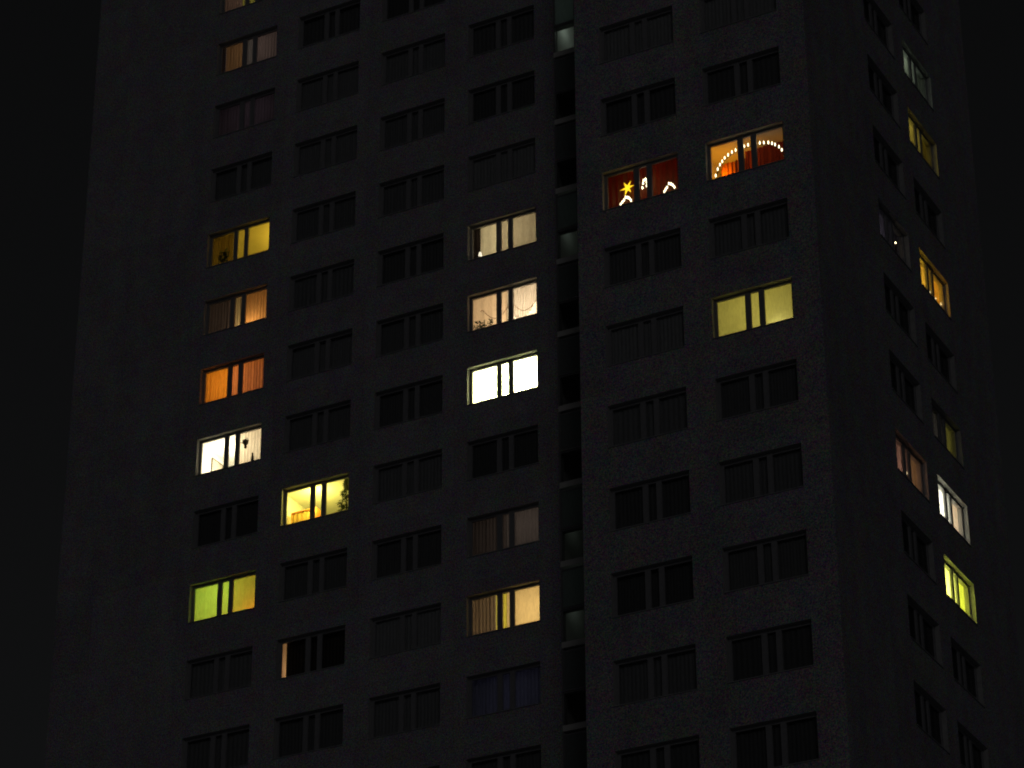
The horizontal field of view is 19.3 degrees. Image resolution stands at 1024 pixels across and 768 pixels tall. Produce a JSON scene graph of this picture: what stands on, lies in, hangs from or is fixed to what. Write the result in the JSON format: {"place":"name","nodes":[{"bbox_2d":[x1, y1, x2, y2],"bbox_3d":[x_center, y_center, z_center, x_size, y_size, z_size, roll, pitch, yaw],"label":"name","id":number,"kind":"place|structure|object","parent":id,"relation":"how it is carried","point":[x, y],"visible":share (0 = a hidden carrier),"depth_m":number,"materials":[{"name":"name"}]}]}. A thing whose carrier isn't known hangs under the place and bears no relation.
{"place":"outdoors","nodes":[
{"label":"outdoors","id":0,"kind":"place"},
{"bbox_2d":[0,0,1023,767],"label":"sky","id":1,"kind":"structure","parent":0,"point":[49,48],"materials":[{"name":"black"}]},
{"bbox_2d":[45,0,1023,767],"bbox_3d":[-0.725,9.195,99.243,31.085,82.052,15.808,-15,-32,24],"label":"apartment tower","id":2,"kind":"structure","parent":0,"point":[667,504],"depth_m":98.88,"materials":[{"name":"concrete"}]},
{"bbox_2d":[184,726,248,767],"bbox_3d":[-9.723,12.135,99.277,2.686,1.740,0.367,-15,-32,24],"label":"window","id":3,"kind":"structure","parent":2,"relation":"in","point":[227,749],"depth_m":99.42,"materials":[{"name":"black glass"}]},
{"bbox_2d":[211,457,222,470],"bbox_3d":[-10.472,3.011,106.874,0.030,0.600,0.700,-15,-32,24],"label":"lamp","id":4,"kind":"object","parent":2,"relation":"attached to","point":[216,464],"visible":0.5,"depth_m":106.84,"materials":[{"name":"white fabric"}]},
{"bbox_2d":[183,648,251,700],"bbox_3d":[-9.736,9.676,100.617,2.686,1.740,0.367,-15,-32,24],"label":"window","id":5,"kind":"structure","parent":2,"relation":"in","point":[230,671],"depth_m":100.76,"materials":[{"name":"black glass"}]},
{"bbox_2d":[187,572,254,623],"bbox_3d":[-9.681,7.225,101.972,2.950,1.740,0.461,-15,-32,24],"label":"window","id":6,"kind":"structure","parent":2,"relation":"in","point":[213,599],"depth_m":102.20,"materials":[{"name":"green glass"}]},
{"bbox_2d":[218,247,229,262],"bbox_3d":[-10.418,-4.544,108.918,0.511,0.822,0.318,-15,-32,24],"label":"potted plant","id":7,"kind":"object","parent":2,"relation":"on","point":[225,256],"visible":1,"depth_m":108.92,"materials":[{"name":"black plant"}]},
{"bbox_2d":[191,498,257,548],"bbox_3d":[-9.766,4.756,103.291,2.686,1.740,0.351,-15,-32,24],"label":"window","id":8,"kind":"structure","parent":2,"relation":"in","point":[237,520],"depth_m":103.43,"materials":[{"name":"black glass"}]},
{"bbox_2d":[195,426,260,476],"bbox_3d":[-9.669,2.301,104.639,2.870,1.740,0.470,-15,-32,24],"label":"window","id":9,"kind":"structure","parent":2,"relation":"in","point":[242,455],"depth_m":104.67,"materials":[{"name":"white glass"}]},
{"bbox_2d":[199,355,263,405],"bbox_3d":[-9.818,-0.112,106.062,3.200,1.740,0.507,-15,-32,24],"label":"window","id":10,"kind":"structure","parent":2,"relation":"in","point":[245,376],"depth_m":106.22,"materials":[{"name":"orange glass"}]},
{"bbox_2d":[202,286,266,335],"bbox_3d":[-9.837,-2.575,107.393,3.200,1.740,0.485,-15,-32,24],"label":"window","id":11,"kind":"structure","parent":2,"relation":"in","point":[226,313],"depth_m":107.55,"materials":[{"name":"orange glass"}]},
{"bbox_2d":[205,219,269,268],"bbox_3d":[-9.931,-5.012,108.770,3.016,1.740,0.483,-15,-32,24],"label":"window","id":12,"kind":"structure","parent":2,"relation":"in","point":[219,242],"depth_m":109.08,"materials":[{"name":"yellow glass"}]},
{"bbox_2d":[218,0,261,14],"bbox_3d":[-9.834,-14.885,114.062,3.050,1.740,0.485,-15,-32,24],"label":"window","id":13,"kind":"structure","parent":2,"relation":"in","point":[227,5],"depth_m":114.46,"materials":[{"name":"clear glass"}]},
{"bbox_2d":[209,154,271,202],"bbox_3d":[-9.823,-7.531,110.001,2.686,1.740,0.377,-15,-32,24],"label":"window","id":14,"kind":"structure","parent":2,"relation":"in","point":[244,177],"depth_m":110.15,"materials":[{"name":"black glass"}]},
{"bbox_2d":[212,90,274,138],"bbox_3d":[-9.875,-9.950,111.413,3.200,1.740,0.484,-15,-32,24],"label":"window","id":15,"kind":"structure","parent":2,"relation":"in","point":[250,112],"depth_m":111.59,"materials":[{"name":"black glass"}]},
{"bbox_2d":[240,438,248,447],"bbox_3d":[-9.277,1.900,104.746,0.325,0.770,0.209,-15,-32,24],"label":"hanging ornament","id":16,"kind":"object","parent":2,"relation":"hanging from","point":[245,442],"visible":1,"depth_m":104.59,"materials":[{"name":"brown wood"}]},
{"bbox_2d":[215,28,276,75],"bbox_3d":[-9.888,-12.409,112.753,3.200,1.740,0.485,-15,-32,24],"label":"window","id":17,"kind":"structure","parent":2,"relation":"in","point":[258,49],"depth_m":112.93,"materials":[{"name":"brown glass"}]},
{"bbox_2d":[291,507,320,518],"bbox_3d":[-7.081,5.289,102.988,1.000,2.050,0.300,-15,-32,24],"label":"bookcase","id":18,"kind":"object","parent":2,"relation":"on","point":[317,512],"visible":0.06,"depth_m":103.29,"materials":[{"name":"orange wood"}]},
{"bbox_2d":[272,706,342,759],"bbox_3d":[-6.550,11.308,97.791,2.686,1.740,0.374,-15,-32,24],"label":"window","id":19,"kind":"structure","parent":2,"relation":"in","point":[319,730],"depth_m":97.92,"materials":[{"name":"black glass"}]},
{"bbox_2d":[274,627,344,679],"bbox_3d":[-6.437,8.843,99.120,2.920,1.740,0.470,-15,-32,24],"label":"window","id":20,"kind":"structure","parent":2,"relation":"in","point":[322,650],"depth_m":99.32,"materials":[{"name":"black glass"}]},
{"bbox_2d":[277,550,346,602],"bbox_3d":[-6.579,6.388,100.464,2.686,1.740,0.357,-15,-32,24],"label":"window","id":21,"kind":"structure","parent":2,"relation":"in","point":[328,572],"depth_m":100.59,"materials":[{"name":"black glass"}]},
{"bbox_2d":[280,475,348,526],"bbox_3d":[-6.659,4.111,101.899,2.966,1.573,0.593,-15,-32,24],"label":"window","id":22,"kind":"structure","parent":2,"relation":"in","point":[297,518],"depth_m":102.00,"materials":[{"name":"yellow glass"}]},
{"bbox_2d":[283,402,350,453],"bbox_3d":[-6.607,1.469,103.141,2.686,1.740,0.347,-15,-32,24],"label":"window","id":23,"kind":"structure","parent":2,"relation":"in","point":[329,424],"depth_m":103.28,"materials":[{"name":"black glass"}]},
{"bbox_2d":[285,331,351,381],"bbox_3d":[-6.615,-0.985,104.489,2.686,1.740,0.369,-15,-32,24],"label":"window","id":24,"kind":"structure","parent":2,"relation":"in","point":[333,352],"depth_m":104.62,"materials":[{"name":"black glass"}]},
{"bbox_2d":[288,261,353,311],"bbox_3d":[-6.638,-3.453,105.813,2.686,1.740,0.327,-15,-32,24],"label":"window","id":25,"kind":"structure","parent":2,"relation":"in","point":[336,282],"depth_m":105.93,"materials":[{"name":"black glass"}]},
{"bbox_2d":[290,194,355,243],"bbox_3d":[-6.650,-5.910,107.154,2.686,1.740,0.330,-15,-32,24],"label":"window","id":26,"kind":"structure","parent":2,"relation":"in","point":[338,214],"depth_m":107.29,"materials":[{"name":"black glass"}]},
{"bbox_2d":[293,128,356,177],"bbox_3d":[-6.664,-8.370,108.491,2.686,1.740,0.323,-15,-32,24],"label":"window","id":27,"kind":"structure","parent":2,"relation":"in","point":[338,148],"depth_m":108.63,"materials":[{"name":"black glass"}]},
{"bbox_2d":[295,63,358,112],"bbox_3d":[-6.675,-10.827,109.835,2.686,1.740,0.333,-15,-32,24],"label":"window","id":28,"kind":"structure","parent":2,"relation":"in","point":[341,83],"depth_m":109.96,"materials":[{"name":"black glass"}]},
{"bbox_2d":[297,1,359,49],"bbox_3d":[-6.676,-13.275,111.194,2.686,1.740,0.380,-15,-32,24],"label":"window","id":29,"kind":"structure","parent":2,"relation":"in","point":[343,20],"depth_m":111.34,"materials":[{"name":"black glass"}]},
{"bbox_2d":[336,478,348,511],"bbox_3d":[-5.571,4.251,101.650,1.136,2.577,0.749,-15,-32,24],"label":"christmas tree","id":30,"kind":"object","parent":2,"relation":"on","point":[344,494],"visible":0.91,"depth_m":101.88,"materials":[{"name":"green plant"}]},
{"bbox_2d":[367,685,440,739],"bbox_3d":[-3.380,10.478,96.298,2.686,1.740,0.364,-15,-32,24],"label":"window","id":31,"kind":"structure","parent":2,"relation":"in","point":[416,709],"depth_m":96.43,"materials":[{"name":"black glass"}]},
{"bbox_2d":[368,605,440,658],"bbox_3d":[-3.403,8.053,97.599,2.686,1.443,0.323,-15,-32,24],"label":"window","id":32,"kind":"structure","parent":2,"relation":"in","point":[421,628],"depth_m":97.73,"materials":[{"name":"black glass"}]},
{"bbox_2d":[370,527,441,580],"bbox_3d":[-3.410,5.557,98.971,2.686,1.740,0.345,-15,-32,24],"label":"window","id":33,"kind":"structure","parent":2,"relation":"in","point":[421,550],"depth_m":99.10,"materials":[{"name":"black glass"}]},
{"bbox_2d":[372,451,441,504],"bbox_3d":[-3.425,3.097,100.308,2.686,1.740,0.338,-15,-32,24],"label":"window","id":34,"kind":"structure","parent":2,"relation":"in","point":[423,473],"depth_m":100.44,"materials":[{"name":"black glass"}]},
{"bbox_2d":[373,377,442,429],"bbox_3d":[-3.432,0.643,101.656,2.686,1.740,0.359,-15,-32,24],"label":"window","id":35,"kind":"structure","parent":2,"relation":"in","point":[424,399],"depth_m":101.80,"materials":[{"name":"black glass"}]},
{"bbox_2d":[374,306,442,357],"bbox_3d":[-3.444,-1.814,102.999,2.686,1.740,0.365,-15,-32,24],"label":"window","id":36,"kind":"structure","parent":2,"relation":"in","point":[423,327],"depth_m":103.15,"materials":[{"name":"black glass"}]},
{"bbox_2d":[376,236,443,286],"bbox_3d":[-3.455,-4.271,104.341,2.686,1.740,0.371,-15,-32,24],"label":"window","id":37,"kind":"structure","parent":2,"relation":"in","point":[424,257],"depth_m":104.47,"materials":[{"name":"black glass"}]},
{"bbox_2d":[377,167,443,218],"bbox_3d":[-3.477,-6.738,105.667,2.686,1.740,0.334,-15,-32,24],"label":"window","id":38,"kind":"structure","parent":2,"relation":"in","point":[425,188],"depth_m":105.80,"materials":[{"name":"black glass"}]},
{"bbox_2d":[379,101,444,151],"bbox_3d":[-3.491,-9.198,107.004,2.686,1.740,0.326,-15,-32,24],"label":"window","id":39,"kind":"structure","parent":2,"relation":"in","point":[427,121],"depth_m":107.13,"materials":[{"name":"black glass"}]},
{"bbox_2d":[380,36,444,85],"bbox_3d":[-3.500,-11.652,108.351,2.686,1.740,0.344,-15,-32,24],"label":"window","id":40,"kind":"structure","parent":2,"relation":"in","point":[427,56],"depth_m":108.50,"materials":[{"name":"black glass"}]},
{"bbox_2d":[381,0,445,21],"bbox_3d":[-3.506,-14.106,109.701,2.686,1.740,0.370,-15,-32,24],"label":"window","id":41,"kind":"structure","parent":2,"relation":"in","point":[393,8],"depth_m":109.94,"materials":[{"name":"black glass"}]},
{"bbox_2d":[473,320,486,328],"bbox_3d":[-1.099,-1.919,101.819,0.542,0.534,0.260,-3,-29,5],"label":"potted plant","id":42,"kind":"object","parent":2,"relation":"on","point":[480,325],"visible":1,"depth_m":101.85,"materials":[{"name":"brown plant"}]},
{"bbox_2d":[467,73,534,124],"bbox_3d":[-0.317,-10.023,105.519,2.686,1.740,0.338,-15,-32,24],"label":"window","id":43,"kind":"structure","parent":2,"relation":"in","point":[515,94],"depth_m":105.65,"materials":[{"name":"black glass"}]},
{"bbox_2d":[467,8,534,58],"bbox_3d":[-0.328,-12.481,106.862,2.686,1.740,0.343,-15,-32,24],"label":"window","id":44,"kind":"structure","parent":2,"relation":"in","point":[518,27],"depth_m":107.00,"materials":[{"name":"black glass"}]},
{"bbox_2d":[466,280,536,332],"bbox_3d":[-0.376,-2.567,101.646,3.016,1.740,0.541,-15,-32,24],"label":"window","id":45,"kind":"structure","parent":2,"relation":"in","point":[523,296],"depth_m":101.70,"materials":[{"name":"beige glass"}]},
{"bbox_2d":[467,140,535,191],"bbox_3d":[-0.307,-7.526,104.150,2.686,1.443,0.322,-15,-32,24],"label":"window","id":46,"kind":"structure","parent":2,"relation":"in","point":[517,161],"depth_m":104.29,"materials":[{"name":"black glass"}]},
{"bbox_2d":[466,353,537,405],"bbox_3d":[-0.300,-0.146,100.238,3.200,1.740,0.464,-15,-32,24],"label":"window","id":47,"kind":"structure","parent":2,"relation":"in","point":[497,380],"depth_m":100.39,"materials":[{"name":"white glass"}]},
{"bbox_2d":[467,209,536,261],"bbox_3d":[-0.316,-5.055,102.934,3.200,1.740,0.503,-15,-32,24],"label":"window","id":48,"kind":"structure","parent":2,"relation":"in","point":[519,230],"depth_m":103.08,"materials":[{"name":"beige glass"}]},
{"bbox_2d":[466,427,538,480],"bbox_3d":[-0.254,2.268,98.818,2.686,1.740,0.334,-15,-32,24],"label":"window","id":49,"kind":"structure","parent":2,"relation":"in","point":[512,451],"depth_m":98.93,"materials":[{"name":"black glass"}]},
{"bbox_2d":[465,663,540,718],"bbox_3d":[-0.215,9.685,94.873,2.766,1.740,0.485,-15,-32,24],"label":"window","id":50,"kind":"structure","parent":2,"relation":"in","point":[516,688],"depth_m":95.03,"materials":[{"name":"black glass"}]},
{"bbox_2d":[466,582,539,637],"bbox_3d":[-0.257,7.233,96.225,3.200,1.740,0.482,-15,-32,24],"label":"window","id":51,"kind":"structure","parent":2,"relation":"in","point":[514,607],"depth_m":96.36,"materials":[{"name":"yellow glass"}]},
{"bbox_2d":[466,503,539,557],"bbox_3d":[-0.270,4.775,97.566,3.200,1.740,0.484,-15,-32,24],"label":"window","id":52,"kind":"structure","parent":2,"relation":"in","point":[520,526],"depth_m":97.71,"materials":[{"name":"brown glass"}]},
{"bbox_2d":[469,747,540,767],"bbox_3d":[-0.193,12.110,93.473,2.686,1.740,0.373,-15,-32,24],"label":"window","id":53,"kind":"structure","parent":2,"relation":"in","point":[529,758],"depth_m":93.64,"materials":[{"name":"black glass"}]},
{"bbox_2d":[481,301,535,318],"bbox_3d":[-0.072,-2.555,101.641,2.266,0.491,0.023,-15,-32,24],"label":"garland","id":54,"kind":"object","parent":2,"relation":"attached to","point":[506,308],"visible":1,"depth_m":101.68},
{"bbox_2d":[553,0,573,24],"bbox_3d":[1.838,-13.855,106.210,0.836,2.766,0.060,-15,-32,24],"label":"stair window","id":55,"kind":"structure","parent":2,"relation":"in","point":[563,10],"depth_m":105.80,"materials":[{"name":"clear glass"}]},
{"bbox_2d":[554,21,574,91],"bbox_3d":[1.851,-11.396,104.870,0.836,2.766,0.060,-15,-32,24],"label":"stair window","id":56,"kind":"structure","parent":2,"relation":"in","point":[564,68],"depth_m":104.60,"materials":[{"name":"black glass"}]},
{"bbox_2d":[555,88,575,159],"bbox_3d":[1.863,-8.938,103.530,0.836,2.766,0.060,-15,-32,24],"label":"stair window","id":57,"kind":"structure","parent":2,"relation":"in","point":[565,135],"depth_m":103.25,"materials":[{"name":"black glass"}]},
{"bbox_2d":[555,156,577,229],"bbox_3d":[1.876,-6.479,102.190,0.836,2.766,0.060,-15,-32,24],"label":"stair window","id":58,"kind":"structure","parent":2,"relation":"in","point":[566,204],"depth_m":101.92,"materials":[{"name":"black glass"}]},
{"bbox_2d":[556,226,578,300],"bbox_3d":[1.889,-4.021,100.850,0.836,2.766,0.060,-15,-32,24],"label":"stair window","id":59,"kind":"structure","parent":2,"relation":"in","point":[567,275],"depth_m":100.56,"materials":[{"name":"black glass"}]},
{"bbox_2d":[557,297,579,374],"bbox_3d":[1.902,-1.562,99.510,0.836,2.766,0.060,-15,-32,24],"label":"stair window","id":60,"kind":"structure","parent":2,"relation":"in","point":[569,347],"depth_m":99.22,"materials":[{"name":"black glass"}]},
{"bbox_2d":[558,371,581,450],"bbox_3d":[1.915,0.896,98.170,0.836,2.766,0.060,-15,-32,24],"label":"stair window","id":61,"kind":"structure","parent":2,"relation":"in","point":[569,422],"depth_m":97.90,"materials":[{"name":"black glass"}]},
{"bbox_2d":[559,447,582,528],"bbox_3d":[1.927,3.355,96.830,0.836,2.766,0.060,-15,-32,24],"label":"stair window","id":62,"kind":"structure","parent":2,"relation":"in","point":[571,503],"depth_m":96.55,"materials":[{"name":"black glass"}]},
{"bbox_2d":[560,525,583,607],"bbox_3d":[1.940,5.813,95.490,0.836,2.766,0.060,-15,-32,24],"label":"stair window","id":63,"kind":"structure","parent":2,"relation":"in","point":[572,579],"depth_m":95.21,"materials":[{"name":"black glass"}]},
{"bbox_2d":[562,605,585,690],"bbox_3d":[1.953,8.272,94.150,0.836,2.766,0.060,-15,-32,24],"label":"stair window","id":64,"kind":"structure","parent":2,"relation":"in","point":[573,660],"depth_m":93.87,"materials":[{"name":"black glass"}]},
{"bbox_2d":[563,688,586,767],"bbox_3d":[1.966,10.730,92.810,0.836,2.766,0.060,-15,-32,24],"label":"stair window","id":65,"kind":"structure","parent":2,"relation":"in","point":[574,744],"depth_m":92.58,"materials":[{"name":"black glass"}]},
{"bbox_2d":[620,196,631,204],"bbox_3d":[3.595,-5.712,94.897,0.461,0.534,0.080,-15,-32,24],"label":"candle arch","id":66,"kind":"structure","parent":2,"relation":"on","point":[627,197],"depth_m":94.94,"materials":[{"name":"white wood"}]},
{"bbox_2d":[620,181,633,194],"bbox_3d":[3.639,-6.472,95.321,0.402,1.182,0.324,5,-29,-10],"label":"star lantern","id":67,"kind":"object","parent":2,"relation":"hanging from","point":[627,187],"visible":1,"depth_m":95.12,"materials":[{"name":"yellow paper"}]},
{"bbox_2d":[599,9,673,64],"bbox_3d":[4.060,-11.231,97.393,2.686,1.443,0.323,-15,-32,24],"label":"window","id":68,"kind":"structure","parent":2,"relation":"in","point":[655,30],"depth_m":97.54,"materials":[{"name":"black glass"}]},
{"bbox_2d":[600,80,676,136],"bbox_3d":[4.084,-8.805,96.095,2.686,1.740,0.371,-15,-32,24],"label":"window","id":69,"kind":"structure","parent":2,"relation":"in","point":[655,103],"depth_m":96.24,"materials":[{"name":"black glass"}]},
{"bbox_2d":[602,155,678,211],"bbox_3d":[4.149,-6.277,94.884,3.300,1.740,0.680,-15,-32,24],"label":"window","id":70,"kind":"structure","parent":2,"relation":"in","point":[658,173],"depth_m":95.12,"materials":[{"name":"red glass"}]},
{"bbox_2d":[604,231,681,287],"bbox_3d":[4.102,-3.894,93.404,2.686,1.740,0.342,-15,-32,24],"label":"window","id":71,"kind":"structure","parent":2,"relation":"in","point":[660,254],"depth_m":93.53,"materials":[{"name":"black glass"}]},
{"bbox_2d":[605,309,684,366],"bbox_3d":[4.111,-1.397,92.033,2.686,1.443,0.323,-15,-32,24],"label":"window","id":72,"kind":"structure","parent":2,"relation":"in","point":[661,333],"depth_m":92.17,"materials":[{"name":"black glass"}]},
{"bbox_2d":[607,389,687,448],"bbox_3d":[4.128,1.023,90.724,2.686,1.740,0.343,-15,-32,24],"label":"window","id":73,"kind":"structure","parent":2,"relation":"in","point":[667,413],"depth_m":90.85,"materials":[{"name":"black glass"}]},
{"bbox_2d":[609,472,690,531],"bbox_3d":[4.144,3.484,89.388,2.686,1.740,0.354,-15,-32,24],"label":"window","id":74,"kind":"structure","parent":2,"relation":"in","point":[669,497],"depth_m":89.51,"materials":[{"name":"black glass"}]},
{"bbox_2d":[611,558,693,618],"bbox_3d":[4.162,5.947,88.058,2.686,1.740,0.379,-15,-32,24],"label":"window","id":75,"kind":"structure","parent":2,"relation":"in","point":[668,584],"depth_m":88.19,"materials":[{"name":"black glass"}]},
{"bbox_2d":[613,646,697,706],"bbox_3d":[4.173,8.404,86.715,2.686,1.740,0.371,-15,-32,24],"label":"window","id":76,"kind":"structure","parent":2,"relation":"in","point":[670,673],"depth_m":86.84,"materials":[{"name":"black glass"}]},
{"bbox_2d":[618,737,699,767],"bbox_3d":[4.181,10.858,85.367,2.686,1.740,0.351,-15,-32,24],"label":"window","id":77,"kind":"structure","parent":2,"relation":"in","point":[683,753],"depth_m":85.54,"materials":[{"name":"black glass"}]},
{"bbox_2d":[663,182,674,192],"bbox_3d":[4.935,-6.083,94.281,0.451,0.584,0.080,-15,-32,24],"label":"candle arch","id":78,"kind":"structure","parent":2,"relation":"on","point":[669,184],"depth_m":94.32,"materials":[{"name":"white wood"}]},
{"bbox_2d":[699,0,776,33],"bbox_3d":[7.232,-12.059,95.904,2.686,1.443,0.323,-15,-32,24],"label":"window","id":79,"kind":"structure","parent":2,"relation":"in","point":[716,14],"depth_m":96.08,"materials":[{"name":"black glass"}]},
{"bbox_2d":[702,49,780,106],"bbox_3d":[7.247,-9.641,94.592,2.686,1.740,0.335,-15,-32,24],"label":"window","id":80,"kind":"structure","parent":2,"relation":"in","point":[759,72],"depth_m":94.73,"materials":[{"name":"black glass"}]},
{"bbox_2d":[706,124,785,181],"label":"window","id":81,"kind":"structure","parent":2,"relation":"in","point":[768,154],"depth_m":93.71,"materials":[{"name":"orange glass"}]},
{"bbox_2d":[715,141,783,176],"bbox_3d":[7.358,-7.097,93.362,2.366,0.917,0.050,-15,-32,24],"label":"light arch","id":82,"kind":"structure","parent":2,"relation":"attached to","point":[778,147],"depth_m":93.55,"materials":[{"name":"white wood"}]},
{"bbox_2d":[709,201,789,259],"bbox_3d":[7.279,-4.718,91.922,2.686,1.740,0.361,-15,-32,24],"label":"window","id":83,"kind":"structure","parent":2,"relation":"in","point":[768,224],"depth_m":92.06,"materials":[{"name":"black glass"}]},
{"bbox_2d":[712,280,794,339],"bbox_3d":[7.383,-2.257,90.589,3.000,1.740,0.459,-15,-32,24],"label":"window","id":84,"kind":"structure","parent":2,"relation":"in","point":[772,304],"depth_m":90.81,"materials":[{"name":"yellow glass"}]},
{"bbox_2d":[716,361,798,421],"bbox_3d":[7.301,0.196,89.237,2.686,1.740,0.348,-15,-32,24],"label":"window","id":85,"kind":"structure","parent":2,"relation":"in","point":[764,389],"depth_m":89.36,"materials":[{"name":"black glass"}]},
{"bbox_2d":[719,445,803,505],"bbox_3d":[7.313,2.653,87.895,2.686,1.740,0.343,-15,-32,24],"label":"window","id":86,"kind":"structure","parent":2,"relation":"in","point":[781,470],"depth_m":88.01,"materials":[{"name":"black glass"}]},
{"bbox_2d":[723,532,808,593],"bbox_3d":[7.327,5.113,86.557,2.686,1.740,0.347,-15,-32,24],"label":"window","id":87,"kind":"structure","parent":2,"relation":"in","point":[783,558],"depth_m":86.67,"materials":[{"name":"black glass"}]},
{"bbox_2d":[726,621,813,683],"bbox_3d":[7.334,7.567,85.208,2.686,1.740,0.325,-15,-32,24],"label":"window","id":88,"kind":"structure","parent":2,"relation":"in","point":[788,648],"depth_m":85.31,"materials":[{"name":"black glass"}]},
{"bbox_2d":[732,713,819,767],"bbox_3d":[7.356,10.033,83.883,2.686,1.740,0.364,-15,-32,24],"label":"window","id":89,"kind":"structure","parent":2,"relation":"in","point":[792,741],"depth_m":83.98,"materials":[{"name":"black glass"}]},
{"bbox_2d":[863,0,894,58],"bbox_3d":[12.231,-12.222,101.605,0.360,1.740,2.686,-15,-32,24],"label":"window","id":90,"kind":"structure","parent":2,"relation":"in","point":[871,17],"depth_m":101.85,"materials":[{"name":"black glass"}]},
{"bbox_2d":[868,62,900,128],"bbox_3d":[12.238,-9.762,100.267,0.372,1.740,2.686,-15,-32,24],"label":"window","id":91,"kind":"structure","parent":2,"relation":"in","point":[876,87],"depth_m":100.49,"materials":[{"name":"black glass"}]},
{"bbox_2d":[873,133,906,198],"bbox_3d":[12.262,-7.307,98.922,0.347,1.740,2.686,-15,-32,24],"label":"window","id":92,"kind":"structure","parent":2,"relation":"in","point":[881,158],"depth_m":99.15,"materials":[{"name":"black glass"}]},
{"bbox_2d":[878,205,911,271],"bbox_3d":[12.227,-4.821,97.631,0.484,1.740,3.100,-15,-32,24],"label":"window","id":93,"kind":"structure","parent":2,"relation":"in","point":[886,230],"depth_m":97.88,"materials":[{"name":"black glass"}]},
{"bbox_2d":[884,280,917,346],"bbox_3d":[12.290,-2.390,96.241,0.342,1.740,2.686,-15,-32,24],"label":"window","id":94,"kind":"structure","parent":2,"relation":"in","point":[894,304],"depth_m":96.48,"materials":[{"name":"black glass"}]},
{"bbox_2d":[890,357,924,423],"bbox_3d":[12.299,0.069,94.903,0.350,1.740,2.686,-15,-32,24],"label":"window","id":95,"kind":"structure","parent":2,"relation":"in","point":[900,386],"depth_m":95.14,"materials":[{"name":"black glass"}]},
{"bbox_2d":[895,435,930,502],"bbox_3d":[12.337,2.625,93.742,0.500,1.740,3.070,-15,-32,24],"label":"window","id":96,"kind":"structure","parent":2,"relation":"in","point":[906,465],"depth_m":93.86,"materials":[{"name":"brown glass"}]},
{"bbox_2d":[899,0,928,44],"bbox_3d":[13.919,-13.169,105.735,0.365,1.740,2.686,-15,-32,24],"label":"window","id":97,"kind":"structure","parent":2,"relation":"in","point":[905,5],"depth_m":106.11,"materials":[{"name":"black glass"}]},
{"bbox_2d":[903,48,933,111],"bbox_3d":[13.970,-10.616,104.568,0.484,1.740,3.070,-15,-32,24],"label":"window","id":98,"kind":"structure","parent":2,"relation":"in","point":[916,81],"depth_m":104.67,"materials":[{"name":"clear glass"}]},
{"bbox_2d":[901,516,936,584],"bbox_3d":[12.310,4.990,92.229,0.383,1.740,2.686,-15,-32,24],"label":"window","id":99,"kind":"structure","parent":2,"relation":"in","point":[913,548],"depth_m":92.44,"materials":[{"name":"black glass"}]},
{"bbox_2d":[908,115,939,178],"bbox_3d":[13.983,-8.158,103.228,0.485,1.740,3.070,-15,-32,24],"label":"window","id":100,"kind":"structure","parent":2,"relation":"in","point":[922,150],"depth_m":103.35,"materials":[{"name":"brown glass"}]},
{"bbox_2d":[908,601,943,667],"bbox_3d":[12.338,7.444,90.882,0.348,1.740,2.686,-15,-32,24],"label":"window","id":101,"kind":"structure","parent":2,"relation":"in","point":[919,625],"depth_m":91.12,"materials":[{"name":"black glass"}]},
{"bbox_2d":[914,185,945,248],"bbox_3d":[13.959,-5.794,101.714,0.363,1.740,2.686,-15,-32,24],"label":"window","id":102,"kind":"structure","parent":2,"relation":"in","point":[922,210],"depth_m":101.95,"materials":[{"name":"black glass"}]},
{"bbox_2d":[914,687,950,754],"bbox_3d":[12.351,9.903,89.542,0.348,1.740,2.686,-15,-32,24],"label":"window","id":103,"kind":"structure","parent":2,"relation":"in","point":[926,715],"depth_m":89.75,"materials":[{"name":"black glass"}]},
{"bbox_2d":[920,256,951,319],"bbox_3d":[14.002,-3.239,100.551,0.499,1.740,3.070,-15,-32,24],"label":"window","id":104,"kind":"structure","parent":2,"relation":"in","point":[928,283],"depth_m":100.66,"materials":[{"name":"orange glass"}]},
{"bbox_2d":[926,330,958,393],"bbox_3d":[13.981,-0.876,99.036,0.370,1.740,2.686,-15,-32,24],"label":"window","id":105,"kind":"structure","parent":2,"relation":"in","point":[936,358],"depth_m":99.27,"materials":[{"name":"black glass"}]},
{"bbox_2d":[932,405,964,468],"bbox_3d":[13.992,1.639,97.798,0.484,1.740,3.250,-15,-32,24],"label":"window","id":106,"kind":"structure","parent":2,"relation":"in","point":[942,434],"depth_m":98.02,"materials":[{"name":"black glass"}]},
{"bbox_2d":[938,482,971,546],"bbox_3d":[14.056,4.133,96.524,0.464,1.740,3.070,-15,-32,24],"label":"window","id":107,"kind":"structure","parent":2,"relation":"in","point":[948,511],"depth_m":96.66,"materials":[{"name":"white glass"}]},
{"bbox_2d":[944,561,977,625],"bbox_3d":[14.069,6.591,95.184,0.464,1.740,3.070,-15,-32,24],"label":"window","id":108,"kind":"structure","parent":2,"relation":"in","point":[955,591],"depth_m":95.34,"materials":[{"name":"yellow glass"}]},
{"bbox_2d":[951,643,985,707],"bbox_3d":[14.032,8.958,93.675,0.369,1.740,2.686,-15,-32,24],"label":"window","id":109,"kind":"structure","parent":2,"relation":"in","point":[962,673],"depth_m":93.92,"materials":[{"name":"black glass"}]},
{"bbox_2d":[958,727,983,767],"bbox_3d":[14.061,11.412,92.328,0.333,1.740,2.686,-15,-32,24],"label":"window","id":110,"kind":"structure","parent":2,"relation":"in","point":[971,754],"depth_m":92.51,"materials":[{"name":"black glass"}]}
]}

